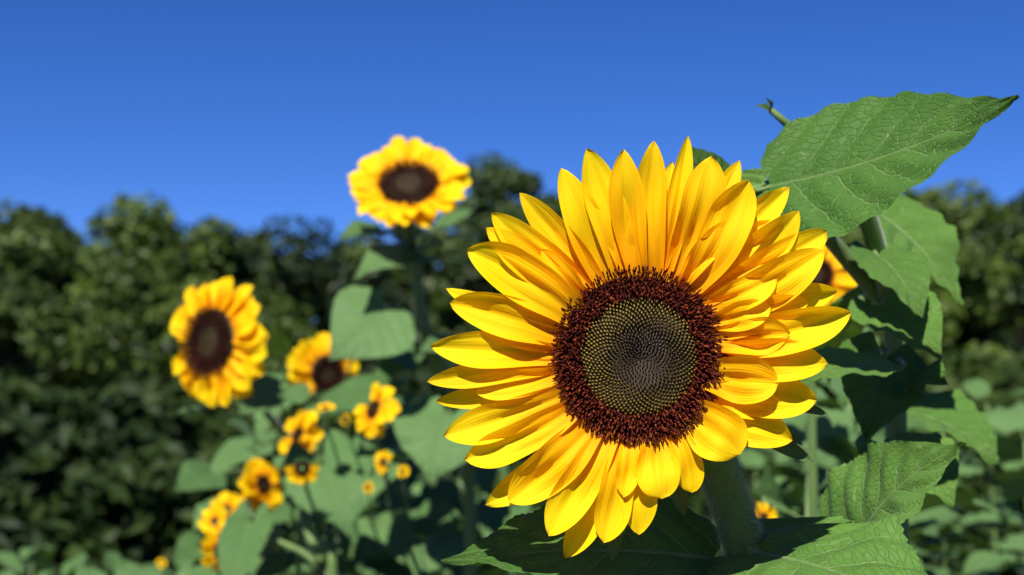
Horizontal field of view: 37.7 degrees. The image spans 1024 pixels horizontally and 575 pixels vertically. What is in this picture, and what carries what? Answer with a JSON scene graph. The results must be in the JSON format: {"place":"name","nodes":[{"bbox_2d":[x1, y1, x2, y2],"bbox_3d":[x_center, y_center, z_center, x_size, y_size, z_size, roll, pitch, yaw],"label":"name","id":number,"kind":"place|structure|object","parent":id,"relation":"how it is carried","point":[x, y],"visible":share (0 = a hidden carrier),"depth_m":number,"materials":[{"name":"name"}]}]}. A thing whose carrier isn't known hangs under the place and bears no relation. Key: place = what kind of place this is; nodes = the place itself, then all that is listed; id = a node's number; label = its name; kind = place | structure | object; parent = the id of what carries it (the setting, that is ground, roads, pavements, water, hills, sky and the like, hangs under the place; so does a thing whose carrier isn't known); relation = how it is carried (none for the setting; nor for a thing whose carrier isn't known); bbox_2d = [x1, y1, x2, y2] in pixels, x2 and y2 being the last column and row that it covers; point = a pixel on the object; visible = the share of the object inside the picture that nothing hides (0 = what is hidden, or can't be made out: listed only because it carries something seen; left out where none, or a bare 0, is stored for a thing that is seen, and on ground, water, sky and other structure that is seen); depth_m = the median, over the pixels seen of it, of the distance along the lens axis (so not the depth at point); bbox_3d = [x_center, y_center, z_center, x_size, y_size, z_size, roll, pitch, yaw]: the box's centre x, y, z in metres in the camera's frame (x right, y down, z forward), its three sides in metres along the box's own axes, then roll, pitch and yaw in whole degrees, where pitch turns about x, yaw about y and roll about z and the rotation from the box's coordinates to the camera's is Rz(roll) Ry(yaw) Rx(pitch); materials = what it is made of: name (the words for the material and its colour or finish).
{"place":"outdoors","nodes":[
{"label":"outdoors","id":0,"kind":"place"},
{"bbox_2d":[0,0,1023,322],"label":"sky","id":1,"kind":"structure","parent":0,"point":[245,113],"materials":[{"name":"blue"}]},
{"bbox_3d":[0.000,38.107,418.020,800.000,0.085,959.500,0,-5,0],"label":"ground","id":2,"kind":"structure","parent":0,"visible":0},
{"bbox_2d":[0,569,13,574],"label":"sunflower plant","id":3,"kind":"object","parent":2,"relation":"on","point":[5,572],"visible":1,"depth_m":3.66,"materials":[{"name":"green plant"}]},
{"bbox_2d":[0,545,62,574],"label":"sunflower plant","id":4,"kind":"object","parent":2,"relation":"on","point":[40,556],"visible":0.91,"depth_m":4.39,"materials":[{"name":"green plant"}]},
{"bbox_2d":[0,370,105,522],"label":"bush","id":5,"kind":"object","parent":2,"relation":"on","point":[47,384],"visible":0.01,"depth_m":8.87,"materials":[{"name":"green plant"}]},
{"bbox_2d":[0,198,112,404],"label":"broadleaf tree","id":6,"kind":"object","parent":2,"relation":"on","point":[22,363],"visible":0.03,"depth_m":14.68,"materials":[{"name":"green plant"}]},
{"bbox_2d":[62,552,93,574],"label":"sunflower plant","id":7,"kind":"object","parent":2,"relation":"on","point":[71,566],"visible":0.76,"depth_m":3.85,"materials":[{"name":"green plant"}]},
{"bbox_2d":[75,565,105,574],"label":"sunflower plant","id":8,"kind":"object","parent":2,"relation":"on","point":[81,570],"visible":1,"depth_m":3.04,"materials":[{"name":"green plant"}]},
{"bbox_2d":[0,217,182,361],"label":"broadleaf tree","id":9,"kind":"object","parent":2,"relation":"on","point":[79,236],"visible":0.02,"depth_m":15.58,"materials":[{"name":"green plant"}]},
{"bbox_2d":[0,200,189,391],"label":"broadleaf tree","id":10,"kind":"object","parent":2,"relation":"on","point":[25,305],"visible":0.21,"depth_m":13.58,"materials":[{"name":"green plant"}]},
{"bbox_2d":[0,365,222,574],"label":"bush","id":11,"kind":"object","parent":2,"relation":"on","point":[144,426],"visible":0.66,"depth_m":7.87,"materials":[{"name":"green plant"}]},
{"bbox_2d":[104,551,125,570],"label":"sunflower plant","id":12,"kind":"object","parent":2,"relation":"on","point":[114,560],"visible":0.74,"depth_m":4.23,"materials":[{"name":"green plant"}]},
{"bbox_2d":[114,566,162,574],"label":"sunflower plant","id":13,"kind":"object","parent":2,"relation":"on","point":[120,571],"visible":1,"depth_m":3.07,"materials":[{"name":"green plant"}]},
{"bbox_2d":[124,561,177,574],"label":"sunflower plant","id":14,"kind":"object","parent":2,"relation":"on","point":[133,566],"visible":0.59,"depth_m":4.63,"materials":[{"name":"green plant"}]},
{"bbox_2d":[20,394,283,574],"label":"bush","id":15,"kind":"object","parent":2,"relation":"on","point":[143,550],"visible":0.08,"depth_m":7.80,"materials":[{"name":"green plant"}]},
{"bbox_2d":[156,558,166,573],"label":"sunflower","id":16,"kind":"object","parent":2,"relation":"on","point":[161,563],"visible":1,"depth_m":3.60,"materials":[{"name":"yellow plant"}]},
{"bbox_2d":[141,558,193,574],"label":"sunflower plant","id":17,"kind":"object","parent":2,"relation":"on","point":[166,571],"visible":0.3,"depth_m":4.22,"materials":[{"name":"green plant"}]},
{"bbox_2d":[46,191,319,405],"bbox_3d":[-3.457,1.016,14.869,3.252,3.808,3.187,0,-5,0],"label":"broadleaf tree","id":18,"kind":"object","parent":2,"relation":"on","point":[197,250],"visible":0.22,"depth_m":14.15,"materials":[{"name":"green plant"}]},
{"bbox_2d":[177,564,192,574],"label":"sunflower plant","id":19,"kind":"object","parent":2,"relation":"on","point":[184,570],"visible":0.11,"depth_m":2.94,"materials":[{"name":"green plant"}]},
{"bbox_2d":[197,503,227,535],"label":"sunflower","id":20,"kind":"object","parent":2,"relation":"on","point":[215,517],"visible":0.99,"depth_m":2.62,"materials":[{"name":"yellow plant"}]},
{"bbox_2d":[211,491,242,515],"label":"sunflower","id":21,"kind":"object","parent":2,"relation":"on","point":[227,501],"visible":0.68,"depth_m":2.70,"materials":[{"name":"yellow plant"}]},
{"bbox_2d":[60,213,394,391],"bbox_3d":[-2.454,1.145,15.291,3.723,3.662,3.818,-4,-6,36],"label":"broadleaf tree","id":22,"kind":"object","parent":2,"relation":"on","point":[299,261],"visible":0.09,"depth_m":14.81,"materials":[{"name":"green plant"}]},
{"bbox_2d":[199,498,270,574],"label":"sunflower","id":23,"kind":"object","parent":2,"relation":"on","point":[235,544],"visible":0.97,"depth_m":2.36,"materials":[{"name":"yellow plant"}]},
{"bbox_2d":[170,276,333,574],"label":"sunflower","id":24,"kind":"object","parent":2,"relation":"on","point":[218,331],"visible":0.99,"depth_m":2.35,"materials":[{"name":"yellow plant"}]},
{"bbox_2d":[238,458,282,514],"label":"sunflower","id":25,"kind":"object","parent":2,"relation":"on","point":[259,480],"visible":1,"depth_m":2.70,"materials":[{"name":"yellow plant"}]},
{"bbox_2d":[171,354,363,574],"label":"bush","id":26,"kind":"object","parent":2,"relation":"on","point":[234,428],"depth_m":8.87,"materials":[{"name":"green plant"}]},
{"bbox_2d":[197,410,344,574],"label":"sunflower","id":27,"kind":"object","parent":2,"relation":"on","point":[299,428],"visible":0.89,"depth_m":3.05,"materials":[{"name":"yellow plant"}]},
{"bbox_2d":[247,564,311,574],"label":"sunflower plant","id":28,"kind":"object","parent":2,"relation":"on","point":[305,567],"visible":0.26,"depth_m":3.66,"materials":[{"name":"green plant"}]},
{"bbox_2d":[236,227,347,333],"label":"broadleaf tree","id":29,"kind":"object","parent":2,"relation":"on","point":[252,249],"visible":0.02,"depth_m":16.28,"materials":[{"name":"green plant"}]},
{"bbox_2d":[248,506,336,574],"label":"sunflower plant","id":30,"kind":"object","parent":2,"relation":"on","point":[325,553],"visible":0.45,"depth_m":2.42,"materials":[{"name":"green plant"}]},
{"bbox_2d":[293,519,336,571],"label":"sunflower plant","id":31,"kind":"object","parent":2,"relation":"on","point":[304,539],"visible":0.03,"depth_m":4.74,"materials":[{"name":"green plant"}]},
{"bbox_2d":[281,429,369,574],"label":"sunflower","id":32,"kind":"object","parent":2,"relation":"on","point":[328,486],"visible":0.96,"depth_m":2.40,"materials":[{"name":"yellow plant"}]},
{"bbox_2d":[315,402,338,541],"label":"sunflower","id":33,"kind":"object","parent":2,"relation":"on","point":[325,406],"visible":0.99,"depth_m":2.35,"materials":[{"name":"yellow plant"}]},
{"bbox_2d":[302,537,364,574],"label":"sunflower plant","id":34,"kind":"object","parent":2,"relation":"on","point":[346,569],"visible":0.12,"depth_m":3.16,"materials":[{"name":"green plant"}]},
{"bbox_2d":[173,390,510,574],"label":"sunflower plant","id":35,"kind":"object","parent":2,"relation":"on","point":[434,514],"visible":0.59,"depth_m":2.75,"materials":[{"name":"green plant"}]},
{"bbox_2d":[225,340,459,415],"bbox_3d":[-0.528,1.392,9.380,2.891,2.277,3.031,4,-6,-38],"label":"bush","id":36,"kind":"object","parent":2,"relation":"on","point":[425,371],"depth_m":8.85,"materials":[{"name":"green plant"}]},
{"bbox_2d":[323,459,375,574],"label":"sunflower plant","id":37,"kind":"object","parent":2,"relation":"on","point":[372,469],"visible":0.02,"depth_m":4.61,"materials":[{"name":"green plant"}]},
{"bbox_2d":[340,413,360,571],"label":"sunflower","id":38,"kind":"object","parent":2,"relation":"on","point":[345,419],"visible":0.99,"depth_m":2.35,"materials":[{"name":"yellow plant"}]},
{"bbox_2d":[156,376,547,574],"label":"bush","id":39,"kind":"object","parent":2,"relation":"on","point":[216,443],"visible":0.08,"depth_m":8.00,"materials":[{"name":"green plant"}]},
{"bbox_2d":[334,531,375,574],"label":"sunflower plant","id":40,"kind":"object","parent":2,"relation":"on","point":[366,570],"depth_m":3.51,"materials":[{"name":"green plant"}]},
{"bbox_2d":[287,332,424,574],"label":"sunflower","id":41,"kind":"object","parent":2,"relation":"on","point":[313,368],"visible":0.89,"depth_m":2.96,"materials":[{"name":"yellow plant"}]},
{"bbox_2d":[344,560,378,574],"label":"sunflower plant","id":42,"kind":"object","parent":2,"relation":"on","point":[356,571],"visible":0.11,"depth_m":2.79,"materials":[{"name":"green plant"}]},
{"bbox_2d":[356,502,378,574],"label":"sunflower plant","id":43,"kind":"object","parent":2,"relation":"on","point":[365,510],"visible":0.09,"depth_m":4.16,"materials":[{"name":"green plant"}]},
{"bbox_2d":[362,480,374,520],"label":"sunflower","id":44,"kind":"object","parent":2,"relation":"on","point":[369,487],"visible":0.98,"depth_m":2.30,"materials":[{"name":"yellow plant"}]},
{"bbox_2d":[297,252,440,370],"bbox_3d":[-1.572,1.248,14.739,1.762,3.266,1.916,1,-5,-14],"label":"broadleaf tree","id":45,"kind":"object","parent":2,"relation":"on","point":[392,293],"visible":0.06,"depth_m":14.59,"materials":[{"name":"green plant"}]},
{"bbox_2d":[261,223,489,364],"bbox_3d":[-1.134,1.146,15.971,3.104,3.735,3.292,0,-5,0],"label":"broadleaf tree","id":46,"kind":"object","parent":2,"relation":"on","point":[442,298],"visible":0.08,"depth_m":15.35,"materials":[{"name":"green plant"}]},
{"bbox_2d":[353,382,400,462],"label":"sunflower","id":47,"kind":"object","parent":2,"relation":"on","point":[374,417],"visible":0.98,"depth_m":2.25,"materials":[{"name":"yellow plant"}]},
{"bbox_2d":[374,450,392,508],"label":"sunflower","id":48,"kind":"object","parent":2,"relation":"on","point":[382,461],"visible":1,"depth_m":2.21,"materials":[{"name":"yellow plant"}]},
{"bbox_2d":[370,447,426,519],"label":"sunflower plant","id":49,"kind":"object","parent":2,"relation":"on","point":[396,458],"visible":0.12,"depth_m":4.36,"materials":[{"name":"green plant"}]},
{"bbox_2d":[364,536,442,574],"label":"sunflower plant","id":50,"kind":"object","parent":2,"relation":"on","point":[387,566],"visible":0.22,"depth_m":2.71,"materials":[{"name":"green plant"}]},
{"bbox_2d":[397,465,409,512],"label":"sunflower","id":51,"kind":"object","parent":2,"relation":"on","point":[402,471],"visible":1,"depth_m":2.25,"materials":[{"name":"yellow plant"}]},
{"bbox_2d":[329,136,506,574],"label":"sunflower","id":52,"kind":"object","parent":2,"relation":"on","point":[408,185],"visible":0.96,"depth_m":2.40,"materials":[{"name":"yellow plant"}]},
{"bbox_2d":[411,477,451,573],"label":"sunflower plant","id":53,"kind":"object","parent":2,"relation":"on","point":[416,488],"visible":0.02,"depth_m":4.06,"materials":[{"name":"green plant"}]},
{"bbox_2d":[396,223,471,287],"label":"broadleaf tree","id":54,"kind":"object","parent":2,"relation":"on","point":[429,275],"depth_m":18.14,"materials":[{"name":"green plant"}]},
{"bbox_2d":[388,202,491,330],"bbox_3d":[-0.297,1.011,15.801,2.325,3.962,2.138,-2,-5,18],"label":"broadleaf tree","id":55,"kind":"object","parent":2,"relation":"on","point":[426,266],"depth_m":15.76,"materials":[{"name":"green plant"}]},
{"bbox_2d":[437,570,448,574],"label":"sunflower plant","id":56,"kind":"object","parent":2,"relation":"on","point":[443,573],"visible":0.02,"depth_m":3.25,"materials":[{"name":"green plant"}]},
{"bbox_2d":[423,236,472,285],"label":"broadleaf tree","id":57,"kind":"object","parent":2,"relation":"on","point":[437,276],"visible":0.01,"depth_m":19.26,"materials":[{"name":"green plant"}]},
{"bbox_2d":[444,472,477,496],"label":"sunflower plant","id":58,"kind":"object","parent":2,"relation":"on","point":[457,479],"visible":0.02,"depth_m":5.19,"materials":[{"name":"green plant"}]},
{"bbox_2d":[387,410,543,574],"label":"bush","id":59,"kind":"object","parent":2,"relation":"on","point":[391,422],"depth_m":7.88,"materials":[{"name":"green plant"}]},
{"bbox_2d":[390,152,562,334],"bbox_3d":[0.057,0.842,16.423,2.846,4.458,3.049,0,-5,0],"label":"broadleaf tree","id":60,"kind":"object","parent":2,"relation":"on","point":[485,185],"visible":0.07,"depth_m":15.72,"materials":[{"name":"green plant"}]},
{"bbox_2d":[442,498,518,574],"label":"sunflower plant","id":61,"kind":"object","parent":2,"relation":"on","point":[480,525],"visible":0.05,"depth_m":3.79,"materials":[{"name":"green plant"}]},
{"bbox_2d":[439,536,529,574],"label":"sunflower plant","id":62,"kind":"object","parent":2,"relation":"on","point":[459,570],"visible":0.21,"depth_m":2.80,"materials":[{"name":"green plant"}]},
{"bbox_2d":[477,463,522,523],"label":"sunflower plant","id":63,"kind":"object","parent":2,"relation":"on","point":[510,466],"visible":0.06,"depth_m":4.59,"materials":[{"name":"green plant"}]},
{"bbox_2d":[440,168,562,332],"bbox_3d":[0.296,0.870,15.394,2.259,4.185,2.456,3,-6,-35],"label":"broadleaf tree","id":64,"kind":"object","parent":2,"relation":"on","point":[463,268],"visible":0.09,"depth_m":15.07,"materials":[{"name":"green plant"}]},
{"bbox_2d":[477,504,530,574],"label":"sunflower plant","id":65,"kind":"object","parent":2,"relation":"on","point":[519,509],"visible":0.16,"depth_m":3.40,"materials":[{"name":"green plant"}]},
{"bbox_2d":[530,504,540,510],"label":"sunflower plant","id":66,"kind":"object","parent":2,"relation":"on","point":[535,507],"visible":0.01,"depth_m":3.60,"materials":[{"name":"green plant"}]},
{"bbox_2d":[320,363,764,554],"bbox_3d":[0.344,1.409,9.023,2.742,2.160,2.875,-1,-5,16],"label":"bush","id":67,"kind":"object","parent":2,"relation":"on","point":[424,388],"visible":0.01,"depth_m":8.24,"materials":[{"name":"green plant"}]},
{"bbox_2d":[427,136,966,574],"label":"sunflower","id":68,"kind":"object","parent":2,"relation":"on","point":[633,353],"visible":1,"depth_m":0.90,"materials":[{"name":"yellow plant"}]},
{"bbox_2d":[718,449,794,550],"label":"sunflower plant","id":69,"kind":"object","parent":2,"relation":"on","point":[749,458],"visible":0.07,"depth_m":3.42,"materials":[{"name":"green plant"}]},
{"bbox_2d":[719,444,806,550],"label":"sunflower plant","id":70,"kind":"object","parent":2,"relation":"on","point":[781,459],"visible":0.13,"depth_m":3.99,"materials":[{"name":"green plant"}]},
{"bbox_2d":[688,380,853,516],"bbox_3d":[0.381,0.902,1.827,0.448,1.583,0.365,3,-6,-34],"label":"sunflower plant","id":71,"kind":"object","parent":2,"relation":"on","point":[835,421],"visible":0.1,"depth_m":1.93,"materials":[{"name":"green plant"}]},
{"bbox_2d":[754,461,793,517],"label":"sunflower","id":72,"kind":"object","parent":2,"relation":"on","point":[768,486],"visible":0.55,"depth_m":1.96,"materials":[{"name":"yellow plant"}]},
{"bbox_2d":[748,446,818,505],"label":"sunflower plant","id":73,"kind":"object","parent":2,"relation":"on","point":[791,484],"visible":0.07,"depth_m":3.18,"materials":[{"name":"green plant"}]},
{"bbox_2d":[763,468,805,508],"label":"sunflower plant","id":74,"kind":"object","parent":2,"relation":"on","point":[795,495],"visible":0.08,"depth_m":2.57,"materials":[{"name":"green plant"}]},
{"bbox_2d":[668,472,927,553],"bbox_3d":[0.656,1.525,8.892,3.484,2.097,2.784,0,-5,0],"label":"bush","id":75,"kind":"object","parent":2,"relation":"on","point":[698,504],"visible":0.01,"depth_m":7.80,"materials":[{"name":"green plant"}]},
{"bbox_2d":[776,441,837,496],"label":"sunflower plant","id":76,"kind":"object","parent":2,"relation":"on","point":[821,453],"visible":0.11,"depth_m":2.62,"materials":[{"name":"green plant"}]},
{"bbox_2d":[805,378,856,507],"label":"sunflower plant","id":77,"kind":"object","parent":2,"relation":"on","point":[822,461],"visible":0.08,"depth_m":3.02,"materials":[{"name":"green plant"}]},
{"bbox_2d":[806,245,856,516],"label":"sunflower","id":78,"kind":"object","parent":2,"relation":"on","point":[833,273],"visible":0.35,"depth_m":1.77,"materials":[{"name":"yellow plant"}]},
{"bbox_2d":[692,91,1019,543],"bbox_3d":[0.289,0.752,1.192,0.229,1.769,0.600,-1,-5,15],"label":"sunflower plant","id":79,"kind":"object","parent":2,"relation":"on","point":[844,169],"visible":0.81,"depth_m":1.13,"materials":[{"name":"green plant"}]},
{"bbox_2d":[708,389,1023,572],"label":"bush","id":80,"kind":"object","parent":2,"relation":"on","point":[975,482],"visible":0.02,"depth_m":8.02,"materials":[{"name":"green plant"}]},
{"bbox_2d":[754,326,999,564],"bbox_3d":[0.470,0.865,1.939,0.363,1.676,0.368,0,-5,0],"label":"sunflower plant","id":81,"kind":"object","parent":2,"relation":"on","point":[849,451],"visible":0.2,"depth_m":1.94,"materials":[{"name":"green plant"}]},
{"bbox_2d":[742,380,1023,574],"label":"bush","id":82,"kind":"object","parent":2,"relation":"on","point":[983,533],"visible":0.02,"depth_m":7.57,"materials":[{"name":"green plant"}]},
{"bbox_2d":[800,377,968,529],"bbox_3d":[0.621,0.952,2.630,0.419,1.621,0.410,0,-5,0],"label":"sunflower plant","id":83,"kind":"object","parent":2,"relation":"on","point":[940,516],"visible":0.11,"depth_m":2.71,"materials":[{"name":"green plant"}]},
{"bbox_2d":[839,232,961,363],"bbox_3d":[3.271,0.879,15.459,2.857,4.200,2.819,0,-5,0],"label":"broadleaf tree","id":84,"kind":"object","parent":2,"relation":"on","point":[881,334],"depth_m":14.49,"materials":[{"name":"green plant"}]},
{"bbox_2d":[804,357,1008,550],"bbox_3d":[0.930,0.996,3.554,0.420,1.696,0.399,-4,-6,36],"label":"sunflower plant","id":85,"kind":"object","parent":2,"relation":"on","point":[954,539],"visible":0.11,"depth_m":3.56,"materials":[{"name":"green plant"}]},
{"bbox_2d":[909,509,954,574],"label":"sunflower plant","id":86,"kind":"object","parent":2,"relation":"on","point":[930,530],"visible":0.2,"depth_m":2.58,"materials":[{"name":"green plant"}]},
{"bbox_2d":[841,178,1023,365],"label":"broadleaf tree","id":87,"kind":"object","parent":2,"relation":"on","point":[978,266],"visible":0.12,"depth_m":14.14,"materials":[{"name":"green plant"}]},
{"bbox_2d":[879,186,1023,347],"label":"broadleaf tree","id":88,"kind":"object","parent":2,"relation":"on","point":[924,200],"visible":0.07,"depth_m":14.53,"materials":[{"name":"green plant"}]},
{"bbox_2d":[881,343,1023,574],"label":"bush","id":89,"kind":"object","parent":2,"relation":"on","point":[963,367],"visible":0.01,"depth_m":8.62,"materials":[{"name":"green plant"}]},
{"bbox_2d":[912,431,1012,574],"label":"sunflower plant","id":90,"kind":"object","parent":2,"relation":"on","point":[992,520],"visible":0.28,"depth_m":2.96,"materials":[{"name":"green plant"}]},
{"bbox_2d":[915,190,1023,357],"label":"broadleaf tree","id":91,"kind":"object","parent":2,"relation":"on","point":[994,333],"visible":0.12,"depth_m":14.49,"materials":[{"name":"green plant"}]},
{"bbox_2d":[926,379,1023,572],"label":"sunflower plant","id":92,"kind":"object","parent":2,"relation":"on","point":[975,389],"visible":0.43,"depth_m":3.39,"materials":[{"name":"green plant"}]},
{"bbox_2d":[958,403,1023,574],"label":"sunflower plant","id":93,"kind":"object","parent":2,"relation":"on","point":[1010,479],"visible":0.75,"depth_m":2.76,"materials":[{"name":"green plant"}]},
{"bbox_2d":[964,351,1023,574],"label":"bush","id":94,"kind":"object","parent":2,"relation":"on","point":[1012,377],"visible":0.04,"depth_m":8.45,"materials":[{"name":"green plant"}]}
]}

